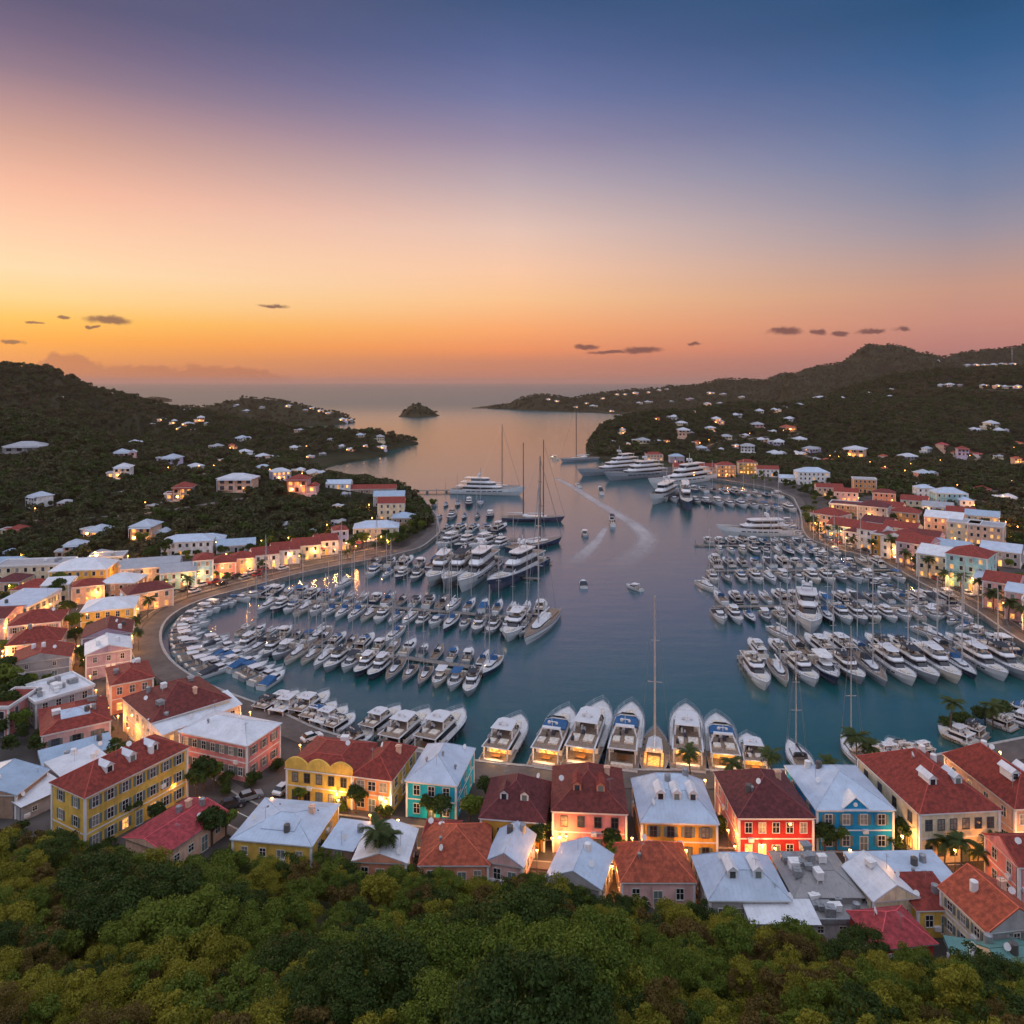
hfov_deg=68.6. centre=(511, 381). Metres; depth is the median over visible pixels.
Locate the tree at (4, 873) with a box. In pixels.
[0,860,35,889]
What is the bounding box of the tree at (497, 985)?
[440,941,579,1023]
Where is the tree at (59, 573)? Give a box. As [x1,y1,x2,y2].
[50,571,69,576]
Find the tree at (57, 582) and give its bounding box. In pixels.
[46,578,66,590]
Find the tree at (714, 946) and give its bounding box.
[697,944,738,976]
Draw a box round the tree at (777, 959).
[773,955,798,972]
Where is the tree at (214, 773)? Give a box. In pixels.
[206,761,223,787]
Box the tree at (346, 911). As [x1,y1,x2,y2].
[316,894,371,931]
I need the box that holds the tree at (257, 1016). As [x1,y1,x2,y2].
[212,998,284,1023]
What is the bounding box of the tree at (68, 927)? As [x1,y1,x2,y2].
[52,909,93,958]
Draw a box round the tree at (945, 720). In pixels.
[937,715,952,726]
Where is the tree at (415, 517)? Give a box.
[409,514,420,519]
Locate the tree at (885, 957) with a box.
[865,949,910,976]
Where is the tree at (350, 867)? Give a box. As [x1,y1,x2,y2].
[334,860,360,874]
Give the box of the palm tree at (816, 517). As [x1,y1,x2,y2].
[808,516,818,531]
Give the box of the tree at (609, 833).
[601,827,621,843]
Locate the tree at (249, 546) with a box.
[245,543,256,550]
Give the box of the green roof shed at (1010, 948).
[972,932,1023,963]
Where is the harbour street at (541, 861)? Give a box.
[339,809,983,874]
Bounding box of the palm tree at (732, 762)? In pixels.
[720,755,742,769]
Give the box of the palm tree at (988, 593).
[981,587,1004,611]
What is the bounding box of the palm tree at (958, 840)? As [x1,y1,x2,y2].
[945,829,976,867]
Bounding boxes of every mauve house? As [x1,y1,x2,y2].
[668,453,684,462]
[895,532,940,565]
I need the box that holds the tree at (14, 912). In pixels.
[0,898,37,936]
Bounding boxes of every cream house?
[0,556,77,578]
[9,578,45,593]
[40,575,76,600]
[122,675,231,741]
[290,536,320,559]
[353,520,399,541]
[377,496,405,519]
[883,519,923,530]
[900,494,928,506]
[915,542,953,577]
[946,517,982,540]
[964,508,1000,521]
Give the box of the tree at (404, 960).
[321,923,431,1023]
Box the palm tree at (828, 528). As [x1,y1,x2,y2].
[820,524,831,540]
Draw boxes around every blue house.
[192,552,214,583]
[784,759,895,850]
[826,516,865,538]
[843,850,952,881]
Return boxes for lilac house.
[331,525,348,550]
[842,526,857,544]
[921,500,954,509]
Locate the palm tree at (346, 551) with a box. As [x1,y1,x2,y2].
[342,548,350,558]
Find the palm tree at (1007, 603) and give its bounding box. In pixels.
[1001,596,1020,621]
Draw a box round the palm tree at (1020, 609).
[1011,603,1023,623]
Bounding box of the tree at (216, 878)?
[189,863,253,911]
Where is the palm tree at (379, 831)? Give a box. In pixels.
[359,812,395,848]
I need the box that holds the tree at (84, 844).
[80,840,90,848]
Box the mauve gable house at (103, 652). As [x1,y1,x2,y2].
[84,632,132,679]
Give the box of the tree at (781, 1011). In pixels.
[741,998,799,1020]
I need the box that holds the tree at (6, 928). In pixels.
[0,919,26,960]
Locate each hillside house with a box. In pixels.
[0,441,48,453]
[0,524,29,533]
[25,491,54,509]
[54,539,88,556]
[57,499,72,505]
[79,524,114,537]
[90,549,111,553]
[106,463,134,478]
[113,448,136,457]
[128,519,170,540]
[144,503,158,508]
[155,453,184,465]
[160,481,196,502]
[187,463,204,468]
[193,416,204,422]
[208,443,224,447]
[216,473,259,492]
[228,444,237,448]
[235,435,251,441]
[239,449,252,454]
[254,453,271,463]
[268,467,291,480]
[286,474,319,496]
[290,445,301,449]
[291,467,305,470]
[304,469,324,476]
[330,518,348,525]
[332,503,343,507]
[339,417,347,423]
[340,491,350,496]
[356,433,365,436]
[375,434,384,443]
[376,445,386,451]
[618,428,625,433]
[631,437,649,443]
[667,415,677,419]
[675,421,687,425]
[677,427,693,438]
[696,445,709,450]
[704,426,715,431]
[711,416,724,424]
[721,434,731,439]
[731,413,742,417]
[740,443,755,452]
[750,422,764,427]
[757,437,768,442]
[767,450,786,454]
[768,439,784,445]
[779,425,796,431]
[783,416,794,421]
[793,436,806,440]
[794,450,807,454]
[802,446,820,452]
[835,445,867,456]
[898,453,917,461]
[912,469,938,476]
[919,446,931,452]
[936,442,949,453]
[955,446,974,459]
[969,427,982,432]
[972,452,982,457]
[979,420,999,429]
[992,454,1003,459]
[992,493,1017,498]
[993,427,1008,431]
[1010,456,1023,463]
[1012,385,1022,388]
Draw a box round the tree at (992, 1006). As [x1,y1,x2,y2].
[977,1000,1013,1023]
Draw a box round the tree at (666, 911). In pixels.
[658,903,695,935]
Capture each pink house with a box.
[0,605,25,639]
[0,686,39,736]
[38,689,111,748]
[177,710,282,781]
[213,554,236,578]
[833,487,858,500]
[907,527,945,537]
[981,569,1023,610]
[1003,581,1023,621]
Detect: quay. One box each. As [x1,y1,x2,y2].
[138,501,1023,788]
[710,478,1023,648]
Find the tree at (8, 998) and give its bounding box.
[0,980,16,1016]
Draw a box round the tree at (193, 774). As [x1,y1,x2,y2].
[184,767,207,796]
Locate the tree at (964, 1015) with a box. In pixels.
[925,990,978,1023]
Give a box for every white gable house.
[351,819,418,874]
[841,850,920,914]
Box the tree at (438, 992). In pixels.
[396,966,478,1023]
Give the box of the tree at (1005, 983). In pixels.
[995,980,1013,992]
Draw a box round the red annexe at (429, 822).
[421,809,462,839]
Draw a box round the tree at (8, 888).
[0,885,15,900]
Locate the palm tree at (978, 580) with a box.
[970,577,981,602]
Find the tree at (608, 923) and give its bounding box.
[572,914,632,942]
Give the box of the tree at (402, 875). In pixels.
[378,865,412,888]
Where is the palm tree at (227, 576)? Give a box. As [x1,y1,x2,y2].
[223,572,233,586]
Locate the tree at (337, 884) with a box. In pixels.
[324,871,357,899]
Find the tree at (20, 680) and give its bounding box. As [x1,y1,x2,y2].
[0,675,29,691]
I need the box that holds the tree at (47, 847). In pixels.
[34,834,72,866]
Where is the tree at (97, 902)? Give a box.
[58,871,150,940]
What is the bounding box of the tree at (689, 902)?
[684,899,699,914]
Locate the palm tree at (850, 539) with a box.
[847,535,858,544]
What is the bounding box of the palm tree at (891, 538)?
[883,534,897,559]
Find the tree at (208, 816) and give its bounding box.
[196,805,227,846]
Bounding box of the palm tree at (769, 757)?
[756,745,783,769]
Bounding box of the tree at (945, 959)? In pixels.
[920,956,961,974]
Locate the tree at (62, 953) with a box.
[31,938,73,965]
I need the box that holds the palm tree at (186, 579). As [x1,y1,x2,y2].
[181,574,194,597]
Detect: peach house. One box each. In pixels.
[0,572,34,591]
[70,578,105,604]
[120,580,174,610]
[230,551,254,573]
[645,452,663,460]
[672,463,714,473]
[809,507,851,532]
[814,483,843,496]
[862,514,897,523]
[878,500,906,509]
[923,509,965,536]
[942,739,1023,832]
[966,519,1006,543]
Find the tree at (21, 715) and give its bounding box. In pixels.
[6,708,33,724]
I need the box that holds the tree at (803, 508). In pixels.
[800,506,808,511]
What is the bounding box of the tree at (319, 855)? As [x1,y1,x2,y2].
[312,846,331,867]
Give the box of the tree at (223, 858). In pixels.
[189,849,239,883]
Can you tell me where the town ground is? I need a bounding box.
[0,467,1023,959]
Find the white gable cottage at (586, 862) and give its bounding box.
[545,835,614,898]
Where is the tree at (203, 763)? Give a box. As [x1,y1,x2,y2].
[190,755,217,789]
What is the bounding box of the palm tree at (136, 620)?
[127,616,144,626]
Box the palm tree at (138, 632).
[132,627,144,650]
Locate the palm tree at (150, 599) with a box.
[141,595,157,617]
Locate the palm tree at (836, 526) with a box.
[831,525,843,544]
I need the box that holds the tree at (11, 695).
[0,689,21,701]
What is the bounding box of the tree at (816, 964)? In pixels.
[806,960,840,968]
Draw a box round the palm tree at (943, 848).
[932,833,959,863]
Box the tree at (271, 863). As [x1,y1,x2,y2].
[246,856,284,883]
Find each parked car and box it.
[178,585,191,591]
[188,587,200,593]
[194,581,207,587]
[207,578,219,584]
[214,581,227,586]
[218,796,245,808]
[231,572,241,578]
[236,789,263,800]
[238,575,250,579]
[243,569,254,574]
[251,571,263,576]
[272,781,285,795]
[277,565,288,570]
[300,731,323,742]
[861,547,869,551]
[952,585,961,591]
[963,589,974,595]
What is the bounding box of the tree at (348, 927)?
[324,923,355,941]
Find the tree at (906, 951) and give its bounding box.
[892,941,934,964]
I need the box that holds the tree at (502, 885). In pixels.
[497,882,509,892]
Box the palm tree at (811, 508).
[807,505,816,511]
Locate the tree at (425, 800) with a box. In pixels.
[418,793,433,818]
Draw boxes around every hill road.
[0,497,248,523]
[705,433,799,448]
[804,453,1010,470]
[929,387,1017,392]
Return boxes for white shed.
[11,768,55,820]
[44,744,106,777]
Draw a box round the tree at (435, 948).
[362,912,463,983]
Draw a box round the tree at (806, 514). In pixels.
[802,512,809,525]
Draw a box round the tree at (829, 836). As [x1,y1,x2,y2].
[815,821,839,850]
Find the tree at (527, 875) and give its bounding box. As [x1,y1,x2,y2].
[517,871,538,886]
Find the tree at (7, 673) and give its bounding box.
[0,662,24,683]
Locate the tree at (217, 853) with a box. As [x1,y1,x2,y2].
[209,848,235,860]
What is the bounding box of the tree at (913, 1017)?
[889,1009,926,1023]
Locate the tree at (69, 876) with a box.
[49,847,137,907]
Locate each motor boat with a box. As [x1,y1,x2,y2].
[168,629,206,643]
[169,623,199,633]
[169,626,200,637]
[169,635,201,647]
[170,617,209,628]
[170,637,212,652]
[171,642,204,656]
[172,618,201,625]
[175,612,206,622]
[175,645,220,662]
[177,650,213,665]
[178,610,208,617]
[182,653,222,670]
[183,608,213,615]
[188,655,231,674]
[190,602,220,612]
[195,658,235,678]
[199,598,228,608]
[200,633,229,640]
[202,635,229,648]
[206,638,239,648]
[208,595,234,607]
[210,645,239,655]
[216,594,236,605]
[219,645,252,658]
[225,651,263,673]
[225,653,246,661]
[226,593,250,602]
[232,658,268,678]
[238,661,275,682]
[239,591,258,597]
[246,663,283,686]
[253,622,265,631]
[256,667,284,690]
[263,583,284,596]
[272,638,297,660]
[275,622,292,637]
[289,583,308,598]
[299,627,315,642]
[309,603,327,616]
[317,587,331,600]
[341,649,361,672]
[368,590,382,604]
[370,634,385,651]
[383,555,395,567]
[396,635,416,656]
[408,594,421,606]
[413,555,425,568]
[415,641,428,657]
[421,592,435,608]
[428,614,446,628]
[432,664,451,687]
[445,645,458,661]
[447,666,467,691]
[459,615,471,630]
[460,644,474,664]
[477,597,488,612]
[480,524,491,531]
[486,509,494,518]
[579,579,587,588]
[581,529,588,536]
[598,484,603,494]
[609,512,615,526]
[626,582,643,591]
[668,496,678,502]
[689,485,698,491]
[698,485,709,492]
[700,497,711,504]
[703,536,712,543]
[709,608,726,623]
[712,496,723,506]
[714,536,724,544]
[715,545,722,553]
[726,547,734,553]
[738,545,746,554]
[745,500,758,508]
[747,535,759,544]
[750,557,761,566]
[757,501,770,509]
[757,607,771,621]
[762,554,777,567]
[771,490,784,497]
[771,606,786,622]
[774,568,790,583]
[788,588,794,599]
[790,556,802,566]
[790,573,804,582]
[791,536,806,545]
[802,555,816,566]
[803,537,816,545]
[804,648,839,684]
[809,548,821,555]
[815,550,828,556]
[818,590,832,602]
[833,570,846,582]
[843,556,856,566]
[843,568,863,583]
[846,587,867,604]
[857,742,883,753]
[859,568,876,581]
[862,576,869,582]
[870,577,884,586]
[873,572,891,582]
[877,583,892,590]
[877,588,895,603]
[877,740,899,751]
[884,735,914,749]
[886,568,905,583]
[886,585,901,594]
[889,607,911,622]
[905,597,916,603]
[909,740,935,753]
[914,599,928,608]
[919,587,945,603]
[921,605,940,620]
[924,603,938,612]
[935,609,947,619]
[938,723,979,746]
[946,618,960,624]
[952,718,990,740]
[969,624,986,637]
[984,628,1022,654]
[985,712,1019,732]
[1005,708,1023,727]
[1010,699,1023,712]
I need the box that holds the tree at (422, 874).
[397,872,428,882]
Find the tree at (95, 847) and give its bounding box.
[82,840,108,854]
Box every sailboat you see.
[234,584,255,635]
[243,579,271,655]
[257,535,274,594]
[257,543,281,613]
[261,589,279,636]
[279,547,294,596]
[284,590,312,664]
[289,590,303,639]
[292,550,318,617]
[300,601,321,664]
[306,588,332,642]
[311,573,332,648]
[313,593,336,669]
[321,561,340,617]
[329,550,344,600]
[334,519,353,591]
[335,553,353,620]
[343,559,356,602]
[343,590,357,645]
[347,550,366,622]
[356,552,368,603]
[360,561,379,622]
[366,516,381,567]
[380,541,396,605]
[382,533,393,578]
[384,578,405,645]
[385,593,400,652]
[385,596,406,682]
[388,567,404,624]
[395,558,408,606]
[402,562,418,625]
[402,614,419,683]
[418,612,433,685]
[424,504,441,570]
[430,600,443,659]
[434,546,448,609]
[443,480,448,506]
[443,557,459,632]
[445,534,460,614]
[454,560,461,609]
[455,476,459,506]
[462,553,475,611]
[474,495,479,518]
[475,605,488,665]
[477,487,483,505]
[481,584,503,677]
[491,548,503,614]
[506,563,516,614]
[510,518,515,548]
[522,555,531,612]
[694,505,717,591]
[709,461,718,493]
[713,537,728,604]
[721,536,731,583]
[739,466,750,495]
[743,569,755,623]
[750,465,760,496]
[758,508,770,545]
[758,546,773,604]
[761,471,770,496]
[761,521,776,584]
[765,559,801,641]
[766,582,788,686]
[770,510,781,545]
[771,474,782,510]
[772,514,781,554]
[782,514,794,555]
[785,652,814,764]
[787,570,812,655]
[791,510,803,536]
[794,515,805,538]
[795,513,805,555]
[806,510,817,555]
[810,574,848,672]
[817,513,824,539]
[818,525,828,554]
[819,547,834,624]
[829,521,843,567]
[831,527,846,567]
[839,531,855,571]
[840,626,864,764]
[849,582,870,651]
[850,561,886,686]
[854,515,871,567]
[862,554,878,603]
[887,584,927,664]
[890,548,911,603]
[904,555,926,622]
[909,588,954,645]
[909,589,927,646]
[925,572,957,651]
[936,560,957,619]
[942,576,976,679]
[948,558,973,622]
[955,583,976,631]
[968,589,988,639]
[973,590,1020,662]
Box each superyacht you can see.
[448,469,525,495]
[577,450,637,475]
[604,456,671,480]
[648,453,716,487]
[650,471,678,504]
[716,512,794,536]
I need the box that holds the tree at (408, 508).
[405,505,414,512]
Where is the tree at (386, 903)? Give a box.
[381,899,393,909]
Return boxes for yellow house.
[47,557,118,579]
[48,734,189,848]
[284,733,376,809]
[630,767,719,861]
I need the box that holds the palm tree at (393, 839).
[377,824,402,848]
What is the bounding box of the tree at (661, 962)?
[634,942,682,996]
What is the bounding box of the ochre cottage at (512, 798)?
[478,770,551,851]
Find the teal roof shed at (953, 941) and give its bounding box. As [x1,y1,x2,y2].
[943,935,975,958]
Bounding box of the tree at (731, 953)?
[714,940,742,963]
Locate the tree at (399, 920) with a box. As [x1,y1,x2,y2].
[375,908,405,933]
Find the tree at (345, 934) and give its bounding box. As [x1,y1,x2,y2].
[317,919,389,980]
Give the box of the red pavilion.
[846,904,938,957]
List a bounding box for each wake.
[557,479,651,543]
[582,528,606,553]
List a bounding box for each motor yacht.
[232,629,263,649]
[251,693,278,711]
[258,635,285,659]
[265,688,299,704]
[267,689,306,715]
[270,596,291,613]
[283,598,303,614]
[287,687,329,719]
[298,698,337,724]
[303,587,320,599]
[308,703,347,729]
[320,710,355,733]
[323,644,352,672]
[325,630,346,648]
[337,725,372,740]
[353,631,374,651]
[353,649,378,676]
[358,702,401,740]
[365,563,382,578]
[367,650,395,679]
[373,605,391,623]
[377,704,431,744]
[394,553,413,568]
[395,566,411,580]
[410,566,424,581]
[412,704,466,750]
[415,609,431,626]
[425,544,455,586]
[436,530,461,548]
[440,523,453,531]
[441,543,472,588]
[446,509,456,520]
[453,522,467,532]
[454,530,476,548]
[458,535,504,591]
[462,664,481,696]
[465,497,472,506]
[466,523,479,532]
[468,530,496,549]
[471,613,487,633]
[479,710,528,765]
[486,614,502,634]
[487,535,552,591]
[489,520,506,532]
[490,533,510,548]
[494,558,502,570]
[500,616,507,636]
[502,602,531,641]
[518,620,528,636]
[526,702,575,769]
[532,598,547,617]
[560,695,612,764]
[604,697,644,772]
[667,699,707,773]
[679,478,692,510]
[693,496,700,504]
[702,709,743,770]
[705,569,719,583]
[708,553,723,568]
[719,487,728,493]
[722,555,736,567]
[724,498,734,506]
[724,603,743,624]
[725,536,736,544]
[728,486,740,494]
[728,589,743,603]
[733,497,747,508]
[734,535,749,544]
[734,569,747,583]
[736,556,748,566]
[737,650,770,690]
[738,731,769,768]
[743,589,758,603]
[745,567,762,584]
[746,543,760,555]
[747,635,768,658]
[761,545,769,554]
[768,636,787,656]
[771,587,791,604]
[774,554,792,568]
[779,650,819,686]
[780,502,796,512]
[780,537,794,545]
[784,602,800,624]
[792,580,822,632]
[801,567,820,583]
[804,632,834,651]
[815,556,830,566]
[816,566,835,584]
[823,629,857,652]
[828,600,852,624]
[828,646,865,683]
[829,545,841,555]
[832,590,849,603]
[844,600,867,624]
[862,602,881,622]
[864,630,891,643]
[864,639,916,685]
[867,555,886,567]
[875,604,897,622]
[887,634,907,642]
[891,639,939,684]
[905,589,927,602]
[912,640,961,683]
[933,586,958,603]
[945,630,969,645]
[949,639,1008,680]
[974,636,1023,679]
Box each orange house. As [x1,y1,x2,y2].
[105,657,154,714]
[353,739,417,814]
[715,461,735,476]
[851,476,876,492]
[890,506,921,522]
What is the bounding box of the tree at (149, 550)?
[142,546,158,556]
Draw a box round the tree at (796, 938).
[757,930,807,965]
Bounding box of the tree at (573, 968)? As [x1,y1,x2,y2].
[507,948,618,1023]
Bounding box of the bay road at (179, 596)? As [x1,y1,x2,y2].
[100,546,395,680]
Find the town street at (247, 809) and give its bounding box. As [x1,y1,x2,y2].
[63,600,263,837]
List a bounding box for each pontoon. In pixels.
[238,626,482,668]
[254,590,534,619]
[382,565,539,579]
[420,488,449,492]
[676,494,781,503]
[694,540,827,547]
[705,564,900,571]
[713,598,960,608]
[763,646,1021,664]
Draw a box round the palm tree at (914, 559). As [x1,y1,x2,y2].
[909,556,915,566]
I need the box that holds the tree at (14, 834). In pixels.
[4,831,20,852]
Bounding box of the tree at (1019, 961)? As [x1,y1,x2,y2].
[1002,957,1023,978]
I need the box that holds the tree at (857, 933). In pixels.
[835,922,890,955]
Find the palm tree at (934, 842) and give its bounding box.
[925,838,944,853]
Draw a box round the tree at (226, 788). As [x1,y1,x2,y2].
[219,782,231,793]
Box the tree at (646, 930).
[636,922,675,952]
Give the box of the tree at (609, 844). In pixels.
[605,839,625,853]
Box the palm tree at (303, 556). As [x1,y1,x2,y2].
[297,553,305,567]
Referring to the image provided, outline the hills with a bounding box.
[157,344,1023,425]
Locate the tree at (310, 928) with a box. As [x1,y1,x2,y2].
[299,922,323,943]
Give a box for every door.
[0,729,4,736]
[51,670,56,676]
[136,808,142,825]
[154,601,158,608]
[201,833,207,852]
[276,849,284,859]
[315,792,322,801]
[368,798,375,811]
[429,810,434,817]
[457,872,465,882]
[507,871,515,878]
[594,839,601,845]
[653,890,662,908]
[684,846,692,861]
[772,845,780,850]
[860,836,867,849]
[941,915,943,934]
[962,847,969,861]
[998,603,1002,610]
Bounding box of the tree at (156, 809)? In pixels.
[148,801,165,817]
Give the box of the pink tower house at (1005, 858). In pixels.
[981,832,1023,902]
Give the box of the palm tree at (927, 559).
[922,556,934,579]
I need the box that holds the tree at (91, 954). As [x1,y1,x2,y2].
[62,942,120,981]
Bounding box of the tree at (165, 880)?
[108,859,203,932]
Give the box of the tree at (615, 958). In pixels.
[550,907,629,996]
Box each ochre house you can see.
[79,590,139,628]
[737,459,757,473]
[869,529,895,555]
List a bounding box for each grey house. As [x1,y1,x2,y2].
[88,550,127,558]
[119,555,182,581]
[216,537,255,553]
[373,490,405,506]
[856,500,890,519]
[979,540,1023,568]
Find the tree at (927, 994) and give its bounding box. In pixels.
[914,972,934,1001]
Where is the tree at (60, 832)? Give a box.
[44,827,78,847]
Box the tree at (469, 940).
[430,918,514,981]
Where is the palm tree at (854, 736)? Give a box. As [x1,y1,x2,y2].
[839,727,870,762]
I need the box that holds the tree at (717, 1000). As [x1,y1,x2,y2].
[689,987,740,1023]
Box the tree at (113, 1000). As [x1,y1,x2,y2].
[91,961,137,1015]
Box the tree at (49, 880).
[28,876,69,907]
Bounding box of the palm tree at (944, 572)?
[937,568,951,586]
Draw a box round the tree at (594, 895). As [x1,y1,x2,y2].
[581,887,596,900]
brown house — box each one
[0,758,49,818]
[102,572,147,596]
[350,484,396,493]
[391,512,415,527]
[829,499,862,516]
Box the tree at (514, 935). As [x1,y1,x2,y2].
[468,911,568,982]
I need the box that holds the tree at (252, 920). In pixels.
[220,897,286,952]
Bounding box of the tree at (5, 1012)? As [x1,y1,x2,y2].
[0,979,37,1023]
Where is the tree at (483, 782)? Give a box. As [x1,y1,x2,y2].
[475,775,490,794]
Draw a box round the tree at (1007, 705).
[997,699,1014,712]
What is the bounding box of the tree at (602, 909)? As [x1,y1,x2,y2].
[590,904,617,917]
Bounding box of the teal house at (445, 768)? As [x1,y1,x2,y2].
[404,742,475,819]
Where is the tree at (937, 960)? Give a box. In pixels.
[932,957,943,964]
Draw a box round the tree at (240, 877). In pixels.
[237,873,250,881]
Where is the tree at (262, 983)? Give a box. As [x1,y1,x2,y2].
[239,968,302,1008]
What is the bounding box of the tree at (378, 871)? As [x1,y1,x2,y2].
[373,868,383,878]
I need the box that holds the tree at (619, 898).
[604,891,631,909]
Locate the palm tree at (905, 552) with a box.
[896,548,912,565]
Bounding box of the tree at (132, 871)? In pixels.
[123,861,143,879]
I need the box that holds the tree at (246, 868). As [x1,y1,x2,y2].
[232,861,251,881]
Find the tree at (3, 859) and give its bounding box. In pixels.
[0,844,33,862]
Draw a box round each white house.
[0,556,28,561]
[161,533,216,555]
[205,533,226,538]
[249,545,279,569]
[269,540,299,564]
[312,533,338,554]
[325,479,352,490]
[756,465,779,476]
[778,474,795,482]
[793,467,830,484]
[856,522,893,548]
[881,528,919,559]
[912,484,934,495]
[936,537,973,546]
[945,505,975,512]
[957,496,974,506]
[972,570,984,595]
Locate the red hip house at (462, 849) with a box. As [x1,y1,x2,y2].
[417,819,491,882]
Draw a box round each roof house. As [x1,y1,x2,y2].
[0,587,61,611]
[4,621,67,655]
[6,608,68,639]
[230,797,340,866]
[691,852,792,918]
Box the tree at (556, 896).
[500,880,572,920]
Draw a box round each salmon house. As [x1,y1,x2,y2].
[551,762,628,851]
[872,488,895,501]
[1021,594,1023,629]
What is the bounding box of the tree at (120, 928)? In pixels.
[96,896,177,954]
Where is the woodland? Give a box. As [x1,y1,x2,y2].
[0,343,1023,594]
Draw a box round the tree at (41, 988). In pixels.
[17,971,84,1023]
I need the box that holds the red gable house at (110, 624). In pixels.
[80,615,133,646]
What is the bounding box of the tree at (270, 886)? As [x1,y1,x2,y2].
[247,870,281,897]
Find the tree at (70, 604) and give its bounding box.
[57,600,76,611]
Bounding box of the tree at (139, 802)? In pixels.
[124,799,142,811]
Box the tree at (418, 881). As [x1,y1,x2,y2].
[394,875,427,904]
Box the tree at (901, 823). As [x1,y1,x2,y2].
[895,815,910,848]
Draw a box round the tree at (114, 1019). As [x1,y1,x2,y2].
[69,999,153,1023]
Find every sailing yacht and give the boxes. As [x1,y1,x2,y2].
[482,425,519,486]
[501,440,564,521]
[504,456,561,552]
[524,483,561,644]
[560,403,599,461]
[639,596,669,768]
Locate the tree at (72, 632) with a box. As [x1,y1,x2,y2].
[67,626,83,647]
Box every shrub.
[13,819,30,830]
[101,835,117,843]
[215,770,234,785]
[243,771,262,786]
[268,758,284,770]
[334,798,347,811]
[374,804,393,816]
[717,814,726,832]
[887,829,906,849]
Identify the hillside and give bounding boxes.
[0,366,1023,1023]
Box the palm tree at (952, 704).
[937,695,967,727]
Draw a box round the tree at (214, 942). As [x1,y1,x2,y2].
[141,920,237,980]
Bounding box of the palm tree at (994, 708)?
[978,698,1004,729]
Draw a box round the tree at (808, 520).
[805,516,817,531]
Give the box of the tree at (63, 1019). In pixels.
[50,1000,111,1023]
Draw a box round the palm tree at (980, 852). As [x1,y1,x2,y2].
[966,840,990,868]
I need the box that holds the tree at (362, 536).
[356,532,369,547]
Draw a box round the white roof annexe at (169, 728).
[147,690,241,741]
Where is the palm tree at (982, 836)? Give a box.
[978,829,993,844]
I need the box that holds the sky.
[0,0,1023,382]
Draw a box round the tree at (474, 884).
[457,875,500,908]
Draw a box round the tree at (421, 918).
[394,911,447,967]
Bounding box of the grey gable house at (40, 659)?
[11,639,75,679]
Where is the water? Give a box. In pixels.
[91,383,1023,767]
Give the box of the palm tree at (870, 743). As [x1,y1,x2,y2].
[858,737,881,753]
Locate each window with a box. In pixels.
[0,711,4,718]
[10,627,18,633]
[14,704,18,712]
[32,804,37,811]
[42,702,47,707]
[48,738,62,747]
[56,698,61,704]
[57,789,64,801]
[57,808,64,820]
[69,694,74,701]
[70,733,83,741]
[71,796,79,808]
[71,815,79,827]
[82,690,87,698]
[89,793,101,809]
[89,812,101,828]
[89,831,101,845]
[91,728,103,735]
[104,786,116,801]
[104,804,116,820]
[104,823,116,838]
[106,655,110,660]
[117,686,122,694]
[117,702,122,710]
[119,779,130,793]
[119,797,130,812]
[119,815,130,830]
[125,610,129,615]
[129,684,134,692]
[134,772,144,786]
[134,790,144,803]
[142,682,147,689]
[147,765,158,779]
[147,783,158,797]
[147,800,158,815]
[161,759,171,772]
[161,776,171,789]
[161,793,171,805]
[174,753,183,765]
[174,770,183,783]
[174,787,183,800]
[174,852,179,861]
[182,736,189,745]
[188,842,194,853]
[190,738,198,747]
[190,756,197,763]
[199,740,207,749]
[208,742,216,751]
[215,826,220,834]
[217,744,225,753]
[226,746,234,755]
[226,764,234,773]
[236,748,244,757]
[236,767,244,776]
[241,846,247,855]
[250,743,257,755]
[250,762,257,771]
[259,847,265,856]
[260,736,267,748]
[260,755,267,766]
[270,730,276,741]
[270,748,276,759]
[292,771,297,781]
[292,789,297,799]
[295,851,302,856]
[304,773,309,783]
[304,791,309,800]
[316,774,321,784]
[328,776,333,786]
[328,794,333,802]
[340,777,346,787]
[340,795,346,804]
[357,779,364,789]
[357,798,364,807]
[360,866,367,874]
[367,781,375,791]
[379,782,386,792]
[379,800,386,805]
[394,775,397,788]
[394,793,397,806]
[402,765,405,778]
[402,782,405,795]
[409,755,412,767]
[413,784,419,795]
[413,803,419,813]
[428,786,434,796]
[442,787,449,795]
[442,808,449,816]
[473,870,480,877]
[493,867,500,880]
[527,854,529,869]
[560,815,567,826]
[560,837,567,843]
[577,816,584,827]
[594,817,601,827]
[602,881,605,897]
[607,867,610,884]
[611,817,618,828]
[632,888,639,899]
[647,826,659,836]
[664,826,677,837]
[676,888,683,900]
[681,826,694,837]
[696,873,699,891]
[699,827,712,838]
[699,847,712,853]
[725,797,727,810]
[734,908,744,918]
[745,822,752,833]
[745,844,752,851]
[758,822,765,833]
[758,844,765,853]
[772,822,779,833]
[786,822,793,833]
[786,844,793,850]
[800,822,807,833]
[805,798,810,809]
[818,926,824,933]
[822,814,835,824]
[822,841,834,846]
[839,814,852,825]
[839,835,852,846]
[857,814,870,825]
[875,814,888,825]
[875,835,888,846]
[877,781,881,793]
[892,795,896,808]
[907,809,911,823]
[907,835,911,849]
[925,819,932,831]
[925,915,933,927]
[938,819,944,830]
[944,897,954,914]
[944,917,954,935]
[950,818,957,829]
[957,909,968,928]
[957,929,965,937]
[962,818,969,829]
[971,922,982,940]
[974,817,981,828]
[983,790,988,798]
[987,816,994,827]
[991,845,996,861]
[992,867,996,879]
[1001,804,1005,817]
[1006,859,1011,875]
[1010,932,1023,939]
[1019,814,1023,825]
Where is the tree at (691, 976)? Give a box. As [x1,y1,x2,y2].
[671,946,737,997]
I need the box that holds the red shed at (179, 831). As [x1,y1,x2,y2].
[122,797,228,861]
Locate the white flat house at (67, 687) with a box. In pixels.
[25,671,94,728]
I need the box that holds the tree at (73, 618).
[64,612,83,628]
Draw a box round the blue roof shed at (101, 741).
[38,730,112,766]

